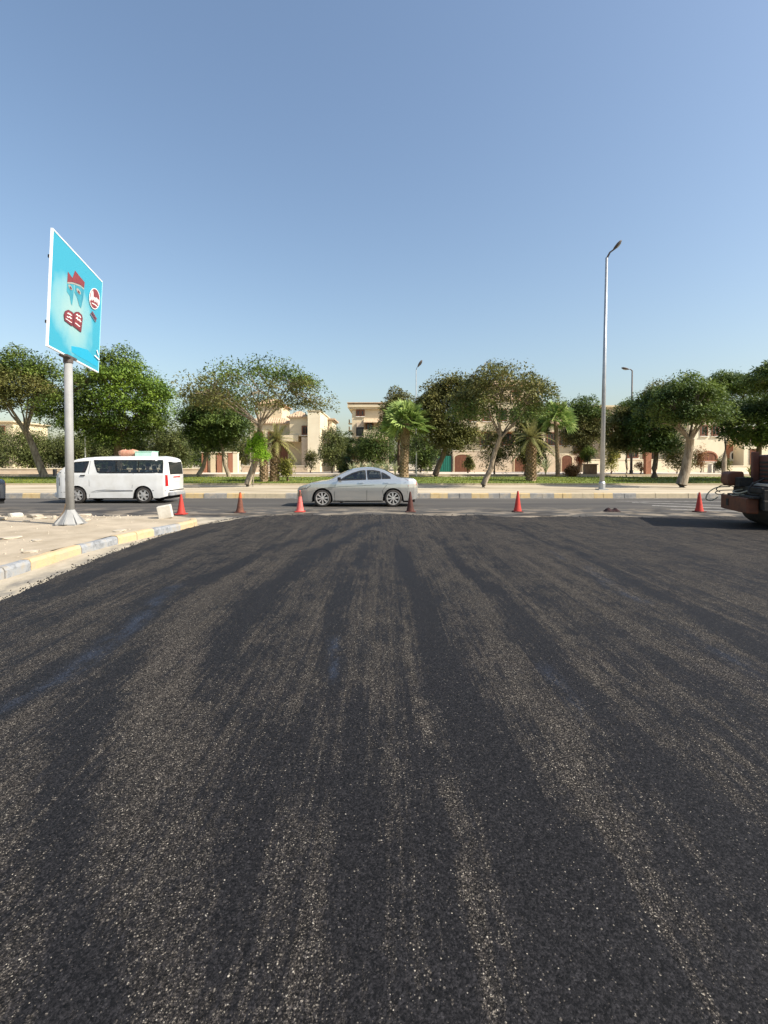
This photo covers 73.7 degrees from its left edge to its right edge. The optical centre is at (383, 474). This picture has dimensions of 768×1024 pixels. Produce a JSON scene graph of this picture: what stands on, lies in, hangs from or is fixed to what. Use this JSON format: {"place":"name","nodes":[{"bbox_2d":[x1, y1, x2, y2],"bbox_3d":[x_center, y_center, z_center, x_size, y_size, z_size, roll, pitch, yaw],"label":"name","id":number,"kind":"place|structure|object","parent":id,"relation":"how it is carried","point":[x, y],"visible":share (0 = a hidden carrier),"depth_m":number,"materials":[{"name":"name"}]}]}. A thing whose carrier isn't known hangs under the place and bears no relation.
{"place":"outdoors","nodes":[
{"label":"outdoors","id":0,"kind":"place"},
{"bbox_2d":[0,515,190,565],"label":"pavement","id":1,"kind":"structure","parent":0,"point":[57,537],"depth_m":10.97,"materials":[{"name":"concrete"}]},
{"bbox_2d":[45,228,102,525],"bbox_3d":[-7.443,-2.024,12.497,0.678,6.482,3.262,0,1,-5],"label":"billboard","id":2,"kind":"object","parent":1,"relation":"on","point":[74,309],"visible":0.99,"depth_m":11.97,"materials":[{"name":"paint"}]},
{"bbox_2d":[156,504,173,518],"bbox_3d":[-5.785,0.979,13.529,0.340,0.340,0.220,-10,7,-12],"label":"concrete block","id":3,"kind":"object","parent":1,"relation":"on","point":[164,511],"depth_m":13.43,"materials":[{"name":"concrete"}]},
{"bbox_2d":[0,498,744,554],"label":"road","id":4,"kind":"structure","parent":0,"point":[255,507],"depth_m":18.84,"materials":[{"name":"asphalt"}]},
{"bbox_2d":[0,479,5,503],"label":"sedan car","id":5,"kind":"object","parent":4,"relation":"on","point":[2,490],"visible":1,"depth_m":18.40,"materials":[{"name":"black paint"}]},
{"bbox_2d":[0,518,196,579],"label":"kerb","id":6,"kind":"structure","parent":4,"relation":"on","point":[15,568],"depth_m":9.05,"materials":[{"name":"concrete"}]},
{"bbox_2d":[53,456,184,502],"bbox_3d":[-11.051,0.177,21.553,4.790,1.940,2.100,0,1,0],"label":"minibus","id":7,"kind":"object","parent":4,"relation":"on","point":[141,486],"visible":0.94,"depth_m":20.74,"materials":[{"name":"white paint"}]},
{"bbox_2d":[118,449,137,455],"bbox_3d":[-10.846,-0.933,21.780,0.840,0.341,0.338,0,1,0],"label":"bundle","id":8,"kind":"object","parent":7,"relation":"on","point":[125,452],"visible":0.78,"depth_m":21.66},
{"bbox_2d":[94,460,162,472],"bbox_3d":[-10.358,-0.331,20.756,2.823,0.544,0.103,0,1,0],"label":"side window","id":9,"kind":"structure","parent":7,"relation":"in","point":[94,460],"depth_m":20.75,"materials":[{"name":"black glass"}]},
{"bbox_2d":[134,451,157,455],"bbox_3d":[-10.096,-0.893,21.781,0.760,0.210,0.640,0,1,0],"label":"roof box","id":10,"kind":"object","parent":7,"relation":"on","point":[146,453],"visible":0.82,"depth_m":21.48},
{"bbox_2d":[169,462,181,472],"bbox_3d":[-8.752,-0.297,21.544,0.062,0.450,1.220,0,1,0],"label":"rear window","id":11,"kind":"structure","parent":7,"relation":"in","point":[175,467],"depth_m":21.53,"materials":[{"name":"grey"}]},
{"bbox_2d":[0,517,238,599],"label":"sand","id":12,"kind":"structure","parent":4,"relation":"on","point":[14,584],"depth_m":7.81,"materials":[{"name":"sand"}]},
{"bbox_2d":[174,494,187,514],"bbox_3d":[-6.439,0.938,16.251,0.340,0.635,0.340,0,1,0],"label":"traffic cone","id":13,"kind":"object","parent":4,"relation":"on","point":[181,510],"visible":1,"depth_m":16.18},
{"bbox_2d":[234,492,245,512],"bbox_3d":[-4.716,0.906,16.780,0.340,0.675,0.340,1,2,0],"label":"traffic cone","id":14,"kind":"object","parent":4,"relation":"on","point":[240,509],"visible":1,"depth_m":16.71,"materials":[{"name":"plastic"}]},
{"bbox_2d":[294,490,305,511],"bbox_3d":[-2.801,0.880,17.063,0.340,0.715,0.340,0,1,0],"label":"traffic cone","id":15,"kind":"object","parent":4,"relation":"on","point":[299,508],"visible":1,"depth_m":16.99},
{"bbox_2d":[297,465,417,506],"bbox_3d":[-1.000,0.404,19.893,4.574,1.556,2.060,0,1,0],"label":"sedan car","id":16,"kind":"object","parent":4,"relation":"on","point":[367,484],"visible":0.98,"depth_m":19.05,"materials":[{"name":"silver metal"}]},
{"bbox_2d":[0,513,726,599],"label":"asphalt crumbs","id":17,"kind":"object","parent":4,"relation":"on","point":[48,578],"visible":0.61,"depth_m":9.30,"materials":[{"name":"asphalt"}]},
{"bbox_2d":[6,493,726,497],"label":"kerb","id":18,"kind":"structure","parent":4,"relation":"on","point":[427,495],"depth_m":23.90,"materials":[{"name":"concrete"}]},
{"bbox_2d":[0,514,767,1023],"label":"fresh asphalt road","id":19,"kind":"structure","parent":4,"relation":"on","point":[386,768],"depth_m":2.58,"materials":[{"name":"asphalt"}]},
{"bbox_2d":[705,452,767,524],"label":"road roller","id":20,"kind":"object","parent":19,"relation":"on","point":[748,497],"visible":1,"depth_m":13.06,"materials":[{"name":"metal"}]},
{"bbox_2d":[405,492,415,511],"bbox_3d":[0.877,0.900,17.065,0.340,0.675,0.340,-1,1,0],"label":"traffic cone","id":21,"kind":"object","parent":4,"relation":"on","point":[410,507],"visible":1,"depth_m":16.99,"materials":[{"name":"plastic"}]},
{"bbox_2d":[512,491,523,511],"bbox_3d":[4.458,0.890,17.061,0.340,0.695,0.340,1,1,0],"label":"traffic cone","id":22,"kind":"object","parent":4,"relation":"on","point":[517,507],"visible":1,"depth_m":16.99,"materials":[{"name":"plastic"}]},
{"bbox_2d":[632,501,737,511],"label":"road marking","id":23,"kind":"object","parent":4,"relation":"on","point":[690,504],"visible":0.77,"depth_m":20.17,"materials":[{"name":"paint"}]},
{"bbox_2d":[692,492,706,511],"bbox_3d":[10.509,0.910,17.064,0.340,0.655,0.340,-1,1,-23],"label":"traffic cone","id":24,"kind":"object","parent":4,"relation":"on","point":[699,507],"visible":1,"depth_m":17.00,"materials":[{"name":"plastic"}]},
{"bbox_2d":[2,464,748,492],"bbox_3d":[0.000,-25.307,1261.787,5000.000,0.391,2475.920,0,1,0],"label":"terrain","id":25,"kind":"structure","parent":0,"point":[421,488],"depth_m":28.68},
{"bbox_2d":[0,417,14,467],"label":"shrub","id":26,"kind":"object","parent":25,"relation":"on","point":[2,430],"visible":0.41,"depth_m":56.63,"materials":[{"name":"green plant"}]},
{"bbox_2d":[0,426,44,467],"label":"shrub","id":27,"kind":"object","parent":25,"relation":"on","point":[15,448],"visible":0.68,"depth_m":54.55,"materials":[{"name":"green plant"}]},
{"bbox_2d":[0,421,49,467],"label":"villa","id":28,"kind":"object","parent":25,"relation":"on","point":[14,424],"visible":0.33,"depth_m":78.21,"materials":[{"name":"beige"}]},
{"bbox_2d":[19,424,64,467],"bbox_3d":[-37.292,-2.615,56.080,4.448,5.759,4.060,0,1,0],"label":"shrub","id":29,"kind":"object","parent":25,"relation":"on","point":[41,437],"visible":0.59,"depth_m":55.49,"materials":[{"name":"green plant"}]},
{"bbox_2d":[44,432,79,467],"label":"shrub","id":30,"kind":"object","parent":25,"relation":"on","point":[59,441],"visible":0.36,"depth_m":55.98,"materials":[{"name":"green plant"}]},
{"bbox_2d":[61,434,100,467],"bbox_3d":[-32.391,-2.297,55.332,4.220,5.701,4.334,-1,2,-40],"label":"shrub","id":31,"kind":"object","parent":25,"relation":"on","point":[79,452],"visible":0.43,"depth_m":54.44,"materials":[{"name":"green plant"}]},
{"bbox_2d":[89,440,126,467],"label":"shrub","id":32,"kind":"object","parent":25,"relation":"on","point":[101,450],"visible":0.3,"depth_m":54.43,"materials":[{"name":"green plant"}]},
{"bbox_2d":[105,426,148,467],"bbox_3d":[-27.903,-2.693,56.036,4.708,6.764,4.446,0,1,0],"label":"shrub","id":33,"kind":"object","parent":25,"relation":"on","point":[129,464],"visible":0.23,"depth_m":55.56,"materials":[{"name":"green plant"}]},
{"bbox_2d":[138,424,179,467],"bbox_3d":[-24.548,-3.495,55.617,4.794,6.958,4.345,0,1,0],"label":"shrub","id":34,"kind":"object","parent":25,"relation":"on","point":[152,445],"visible":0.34,"depth_m":55.00,"materials":[{"name":"green plant"}]},
{"bbox_2d":[154,413,196,467],"bbox_3d":[-22.520,-3.138,54.994,4.666,6.920,4.044,0,1,0],"label":"shrub","id":35,"kind":"object","parent":25,"relation":"on","point":[181,452],"visible":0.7,"depth_m":54.54,"materials":[{"name":"green plant"}]},
{"bbox_2d":[175,435,205,467],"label":"distant tree","id":36,"kind":"object","parent":25,"relation":"on","point":[195,461],"visible":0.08,"depth_m":86.43,"materials":[{"name":"green plant"}]},
{"bbox_2d":[175,403,241,476],"bbox_3d":[-14.680,-3.148,43.814,5.600,6.864,5.066,1,2,42],"label":"umbrella tree","id":37,"kind":"object","parent":25,"relation":"on","point":[207,448],"visible":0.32,"depth_m":43.32,"materials":[{"name":"green plant"}]},
{"bbox_2d":[226,432,249,466],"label":"distant tree","id":38,"kind":"object","parent":25,"relation":"on","point":[244,460],"visible":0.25,"depth_m":82.85,"materials":[{"name":"green plant"}]},
{"bbox_2d":[168,352,340,486],"bbox_3d":[-7.620,-3.309,30.900,9.810,8.240,8.931,0,1,0],"label":"umbrella tree","id":39,"kind":"object","parent":25,"relation":"on","point":[296,383],"visible":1,"depth_m":29.54,"materials":[{"name":"green plant"}]},
{"bbox_2d":[244,428,271,484],"bbox_3d":[-7.538,-1.016,30.620,1.635,3.665,1.723,0,1,0],"label":"shoot tuft","id":40,"kind":"object","parent":25,"relation":"on","point":[256,444],"visible":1,"depth_m":30.39,"materials":[{"name":"green plant"}]},
{"bbox_2d":[242,466,307,471],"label":"garden wall","id":41,"kind":"structure","parent":25,"relation":"on","point":[297,469],"depth_m":60.00,"materials":[{"name":"paint"}]},
{"bbox_2d":[277,453,295,480],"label":"shrub","id":42,"kind":"object","parent":25,"relation":"on","point":[285,468],"visible":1,"depth_m":37.29,"materials":[{"name":"green plant"}]},
{"bbox_2d":[250,399,338,471],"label":"villa","id":43,"kind":"object","parent":25,"relation":"on","point":[303,429],"visible":0.52,"depth_m":67.11,"materials":[{"name":"paint"}]},
{"bbox_2d":[279,445,287,461],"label":"door","id":44,"kind":"structure","parent":43,"relation":"in","point":[283,453],"depth_m":67.91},
{"bbox_2d":[303,448,318,472],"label":"shrub","id":45,"kind":"object","parent":25,"relation":"on","point":[311,456],"visible":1,"depth_m":57.80,"materials":[{"name":"green plant"}]},
{"bbox_2d":[317,421,351,472],"bbox_3d":[-5.298,-2.943,54.852,3.815,5.781,3.697,0,1,0],"label":"shrub","id":46,"kind":"object","parent":25,"relation":"on","point":[335,443],"visible":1,"depth_m":54.56,"materials":[{"name":"green plant"}]},
{"bbox_2d":[337,430,357,472],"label":"broad tree","id":47,"kind":"object","parent":25,"relation":"on","point":[345,467],"visible":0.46,"depth_m":57.74,"materials":[{"name":"green plant"}]},
{"bbox_2d":[349,435,371,466],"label":"shrub","id":48,"kind":"object","parent":25,"relation":"on","point":[357,440],"visible":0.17,"depth_m":56.70,"materials":[{"name":"green plant"}]},
{"bbox_2d":[6,483,722,484],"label":"kerb","id":49,"kind":"structure","parent":25,"relation":"on","point":[422,484],"depth_m":33.42,"materials":[{"name":"concrete"}]},
{"bbox_2d":[347,402,388,470],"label":"villa","id":50,"kind":"object","parent":25,"relation":"on","point":[365,415],"visible":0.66,"depth_m":65.84,"materials":[{"name":"paint"}]},
{"bbox_2d":[356,427,363,436],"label":"window","id":51,"kind":"structure","parent":50,"relation":"in","point":[359,430],"depth_m":65.47,"materials":[{"name":"black glass"}]},
{"bbox_2d":[349,422,398,468],"bbox_3d":[-0.921,-2.968,54.098,4.802,5.869,4.855,-1,2,-42],"label":"shrub","id":52,"kind":"object","parent":25,"relation":"on","point":[370,447],"visible":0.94,"depth_m":53.30,"materials":[{"name":"green plant"}]},
{"bbox_2d":[0,474,749,475],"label":"kerb","id":53,"kind":"structure","parent":25,"relation":"on","point":[425,475],"depth_m":46.91,"materials":[{"name":"concrete"}]},
{"bbox_2d":[0,476,750,482],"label":"lawn","id":54,"kind":"structure","parent":25,"relation":"on","point":[447,479],"depth_m":38.26,"materials":[{"name":"plant"}]},
{"bbox_2d":[0,341,63,476],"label":"umbrella tree","id":55,"kind":"object","parent":54,"relation":"on","point":[30,375],"visible":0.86,"depth_m":41.79,"materials":[{"name":"green plant"}]},
{"bbox_2d":[22,340,184,470],"bbox_3d":[-22.236,-5.319,41.917,11.984,11.356,10.179,0,1,0],"label":"broad tree","id":56,"kind":"object","parent":54,"relation":"on","point":[110,424],"visible":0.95,"depth_m":40.03,"materials":[{"name":"green plant"}]},
{"bbox_2d":[171,381,259,476],"bbox_3d":[-14.453,-3.848,43.129,7.893,8.305,7.073,0,1,0],"label":"umbrella tree","id":57,"kind":"object","parent":54,"relation":"on","point":[239,424],"visible":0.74,"depth_m":42.05,"materials":[{"name":"green plant"}]},
{"bbox_2d":[243,429,282,481],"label":"date palm","id":58,"kind":"object","parent":54,"relation":"on","point":[263,471],"visible":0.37,"depth_m":36.76,"materials":[{"name":"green plant"}]},
{"bbox_2d":[261,420,296,481],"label":"date palm","id":59,"kind":"object","parent":54,"relation":"on","point":[275,441],"visible":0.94,"depth_m":37.12,"materials":[{"name":"green plant"}]},
{"bbox_2d":[509,419,554,480],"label":"date palm","id":60,"kind":"object","parent":54,"relation":"on","point":[530,444],"visible":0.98,"depth_m":37.72,"materials":[{"name":"green plant"}]},
{"bbox_2d":[619,376,688,477],"bbox_3d":[22.357,-3.863,41.988,5.555,8.442,5.037,0,1,0],"label":"broad tree","id":61,"kind":"object","parent":54,"relation":"on","point":[657,440],"visible":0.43,"depth_m":41.53,"materials":[{"name":"green plant"}]},
{"bbox_2d":[701,391,767,455],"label":"broad tree","id":62,"kind":"object","parent":54,"relation":"on","point":[753,410],"visible":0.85,"depth_m":36.98,"materials":[{"name":"green plant"}]},
{"bbox_2d":[732,359,767,398],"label":"umbrella tree","id":63,"kind":"object","parent":54,"relation":"on","point":[757,380],"visible":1,"depth_m":34.20,"materials":[{"name":"green plant"}]},
{"bbox_2d":[389,434,413,469],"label":"distant tree","id":64,"kind":"object","parent":25,"relation":"on","point":[394,454],"visible":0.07,"depth_m":88.40,"materials":[{"name":"green plant"}]},
{"bbox_2d":[379,396,437,476],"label":"fan palm","id":65,"kind":"object","parent":25,"relation":"on","point":[396,412],"visible":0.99,"depth_m":42.16,"materials":[{"name":"green plant"}]},
{"bbox_2d":[409,432,439,473],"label":"shrub","id":66,"kind":"object","parent":25,"relation":"on","point":[424,459],"visible":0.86,"depth_m":53.37,"materials":[{"name":"green plant"}]},
{"bbox_2d":[410,421,450,469],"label":"distant tree","id":67,"kind":"object","parent":25,"relation":"on","point":[439,451],"visible":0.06,"depth_m":83.63,"materials":[{"name":"green plant"}]},
{"bbox_2d":[411,367,486,475],"bbox_3d":[5.467,-4.429,44.279,6.826,9.407,5.952,0,1,0],"label":"broad tree","id":68,"kind":"object","parent":25,"relation":"on","point":[452,435],"visible":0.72,"depth_m":42.88,"materials":[{"name":"green plant"}]},
{"bbox_2d":[461,454,475,472],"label":"shrub","id":69,"kind":"object","parent":25,"relation":"on","point":[468,461],"visible":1,"depth_m":54.84,"materials":[{"name":"green plant"}]},
{"bbox_2d":[473,418,515,473],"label":"weeping tree","id":70,"kind":"object","parent":25,"relation":"on","point":[490,444],"visible":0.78,"depth_m":46.68,"materials":[{"name":"green plant"}]},
{"bbox_2d":[442,358,567,486],"bbox_3d":[7.126,-3.004,29.963,7.005,7.668,6.241,1,1,25],"label":"umbrella tree","id":71,"kind":"object","parent":25,"relation":"on","point":[480,393],"visible":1,"depth_m":29.04,"materials":[{"name":"green plant"}]},
{"bbox_2d":[454,380,576,453],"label":"villa","id":72,"kind":"object","parent":25,"relation":"on","point":[564,450],"visible":0.12,"depth_m":69.93,"materials":[{"name":"paint"}]},
{"bbox_2d":[546,432,554,445],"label":"window","id":73,"kind":"structure","parent":72,"relation":"in","point":[548,441],"depth_m":70.88,"materials":[{"name":"grey"}]},
{"bbox_2d":[504,397,553,475],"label":"weeping tree","id":74,"kind":"object","parent":25,"relation":"on","point":[518,430],"visible":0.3,"depth_m":45.44,"materials":[{"name":"green plant"}]},
{"bbox_2d":[512,454,581,471],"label":"garden wall","id":75,"kind":"structure","parent":25,"relation":"on","point":[566,460],"depth_m":62.56,"materials":[{"name":"paint"}]},
{"bbox_2d":[514,457,524,471],"bbox_3d":[16.625,-1.301,62.562,1.522,1.974,0.090,0,1,0],"label":"door","id":76,"kind":"structure","parent":75,"relation":"in","point":[517,467],"depth_m":62.55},
{"bbox_2d":[561,454,572,471],"bbox_3d":[22.344,-1.403,62.559,1.408,2.179,0.090,0,1,0],"label":"door","id":77,"kind":"structure","parent":75,"relation":"in","point":[566,460],"depth_m":62.53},
{"bbox_2d":[535,400,579,476],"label":"fan palm","id":78,"kind":"object","parent":25,"relation":"on","point":[567,418],"visible":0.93,"depth_m":44.43,"materials":[{"name":"green plant"}]},
{"bbox_2d":[563,463,580,476],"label":"shrub","id":79,"kind":"object","parent":25,"relation":"on","point":[570,470],"visible":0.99,"depth_m":44.73,"materials":[{"name":"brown plant"}]},
{"bbox_2d":[579,444,597,463],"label":"topiary","id":80,"kind":"object","parent":25,"relation":"on","point":[586,454],"visible":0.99,"depth_m":51.75,"materials":[{"name":"green plant"}]},
{"bbox_2d":[582,464,597,473],"bbox_3d":[20.635,-0.545,51.300,1.400,1.106,0.760,0,1,0],"label":"planter","id":81,"kind":"object","parent":25,"relation":"on","point":[589,468],"visible":0.75,"depth_m":51.00,"materials":[{"name":"wood"}]},
{"bbox_2d":[595,240,621,489],"bbox_3d":[11.938,-5.705,27.203,0.898,13.190,0.677,1,1,0],"label":"street lamp","id":82,"kind":"object","parent":25,"relation":"on","point":[601,484],"visible":0.96,"depth_m":27.23,"materials":[{"name":"grey"}]},
{"bbox_2d":[598,441,620,473],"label":"shrub","id":83,"kind":"object","parent":25,"relation":"on","point":[609,461],"visible":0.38,"depth_m":49.74,"materials":[{"name":"green plant"}]},
{"bbox_2d":[596,398,648,476],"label":"broad tree","id":84,"kind":"object","parent":25,"relation":"on","point":[614,435],"visible":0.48,"depth_m":44.27,"materials":[{"name":"green plant"}]},
{"bbox_2d":[579,405,667,458],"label":"villa","id":85,"kind":"object","parent":25,"relation":"on","point":[638,456],"visible":0.04,"depth_m":68.92,"materials":[{"name":"paint"}]},
{"bbox_2d":[582,459,693,471],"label":"garden wall","id":86,"kind":"structure","parent":25,"relation":"on","point":[622,466],"depth_m":62.19,"materials":[{"name":"paint"}]},
{"bbox_2d":[660,439,697,473],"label":"shrub","id":87,"kind":"object","parent":25,"relation":"on","point":[672,460],"visible":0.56,"depth_m":51.73,"materials":[{"name":"green plant"}]},
{"bbox_2d":[631,369,746,487],"bbox_3d":[17.645,-2.708,30.091,5.522,7.072,5.273,0,1,0],"label":"umbrella tree","id":88,"kind":"object","parent":25,"relation":"on","point":[679,403],"visible":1,"depth_m":29.20,"materials":[{"name":"green plant"}]},
{"bbox_2d":[691,445,708,472],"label":"shrub","id":89,"kind":"object","parent":25,"relation":"on","point":[699,455],"visible":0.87,"depth_m":56.92,"materials":[{"name":"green plant"}]},
{"bbox_2d":[675,420,767,471],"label":"villa","id":90,"kind":"object","parent":25,"relation":"on","point":[738,456],"visible":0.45,"depth_m":65.93,"materials":[{"name":"beige plaster"},{"name":"painted wood"},{"name":"glass"}]},
{"bbox_2d":[699,451,717,460],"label":"window","id":91,"kind":"structure","parent":90,"relation":"in","point":[712,455],"depth_m":65.94,"materials":[{"name":"brown"}]},
{"bbox_2d":[712,455,732,470],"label":"shrub","id":92,"kind":"object","parent":25,"relation":"on","point":[718,464],"visible":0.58,"depth_m":55.90,"materials":[{"name":"green plant"}]},
{"bbox_2d":[703,466,749,471],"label":"garden wall","id":93,"kind":"structure","parent":25,"relation":"on","point":[737,468],"depth_m":61.00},
{"bbox_2d":[0,0,767,463],"label":"sky","id":94,"kind":"structure","parent":0,"point":[358,193],"materials":[{"name":"blue"}]},
{"bbox_2d":[203,472,748,473],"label":"footpath","id":95,"kind":"structure","parent":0,"point":[481,473],"depth_m":53.13,"materials":[{"name":"concrete"}]},
{"bbox_2d":[0,468,202,473],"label":"garden wall","id":96,"kind":"structure","parent":95,"relation":"on","point":[50,470],"depth_m":50.50,"materials":[{"name":"stone"}]},
{"bbox_2d":[210,452,216,472],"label":"gate pillar","id":97,"kind":"structure","parent":95,"relation":"on","point":[213,462],"depth_m":58.00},
{"bbox_2d":[216,452,222,472],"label":"gate pillar","id":98,"kind":"structure","parent":95,"relation":"on","point":[219,466],"depth_m":57.99,"materials":[{"name":"paint"}]},
{"bbox_2d":[227,452,232,472],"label":"gate pillar","id":99,"kind":"structure","parent":95,"relation":"on","point":[230,461],"depth_m":57.98,"materials":[{"name":"paint"}]},
{"bbox_2d":[232,452,238,472],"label":"gate pillar","id":100,"kind":"structure","parent":95,"relation":"on","point":[235,462],"depth_m":57.99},
{"bbox_2d":[377,385,414,472],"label":"broad tree","id":101,"kind":"object","parent":95,"relation":"on","point":[395,395],"visible":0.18,"depth_m":55.40,"materials":[{"name":"green plant"}]},
{"bbox_2d":[437,455,451,471],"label":"gate","id":102,"kind":"structure","parent":95,"relation":"on","point":[446,466],"depth_m":61.48,"materials":[{"name":"teal metal"}]},
{"bbox_2d":[452,450,511,471],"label":"garden wall","id":103,"kind":"structure","parent":95,"relation":"on","point":[458,459],"depth_m":61.97,"materials":[{"name":"paint"}]},
{"bbox_2d":[453,453,470,471],"bbox_3d":[9.491,-1.436,61.959,2.162,2.270,0.090,0,1,0],"label":"door","id":104,"kind":"structure","parent":103,"relation":"in","point":[458,459],"depth_m":61.94,"materials":[{"name":"wood"}]},
{"bbox_2d":[541,456,553,473],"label":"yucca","id":105,"kind":"object","parent":95,"relation":"on","point":[545,467],"visible":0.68,"depth_m":49.83,"materials":[{"name":"green plant"}]},
{"bbox_2d":[558,393,613,470],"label":"broad tree","id":106,"kind":"object","parent":95,"relation":"on","point":[588,414],"visible":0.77,"depth_m":52.83,"materials":[{"name":"green plant"}]},
{"bbox_2d":[622,367,632,473],"bbox_3d":[24.614,-5.388,51.772,1.654,10.843,0.632,0,1,-14],"label":"street lamp","id":107,"kind":"object","parent":95,"relation":"on","point":[631,454],"visible":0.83,"depth_m":51.81,"materials":[{"name":"grey"}]},
{"bbox_2d":[643,452,651,473],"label":"gate pillar","id":108,"kind":"structure","parent":95,"relation":"on","point":[647,464],"depth_m":50.00,"materials":[{"name":"paint"}]},
{"bbox_2d":[702,366,766,473],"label":"broad tree","id":109,"kind":"object","parent":95,"relation":"on","point":[726,378],"visible":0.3,"depth_m":48.97,"materials":[{"name":"green plant"}]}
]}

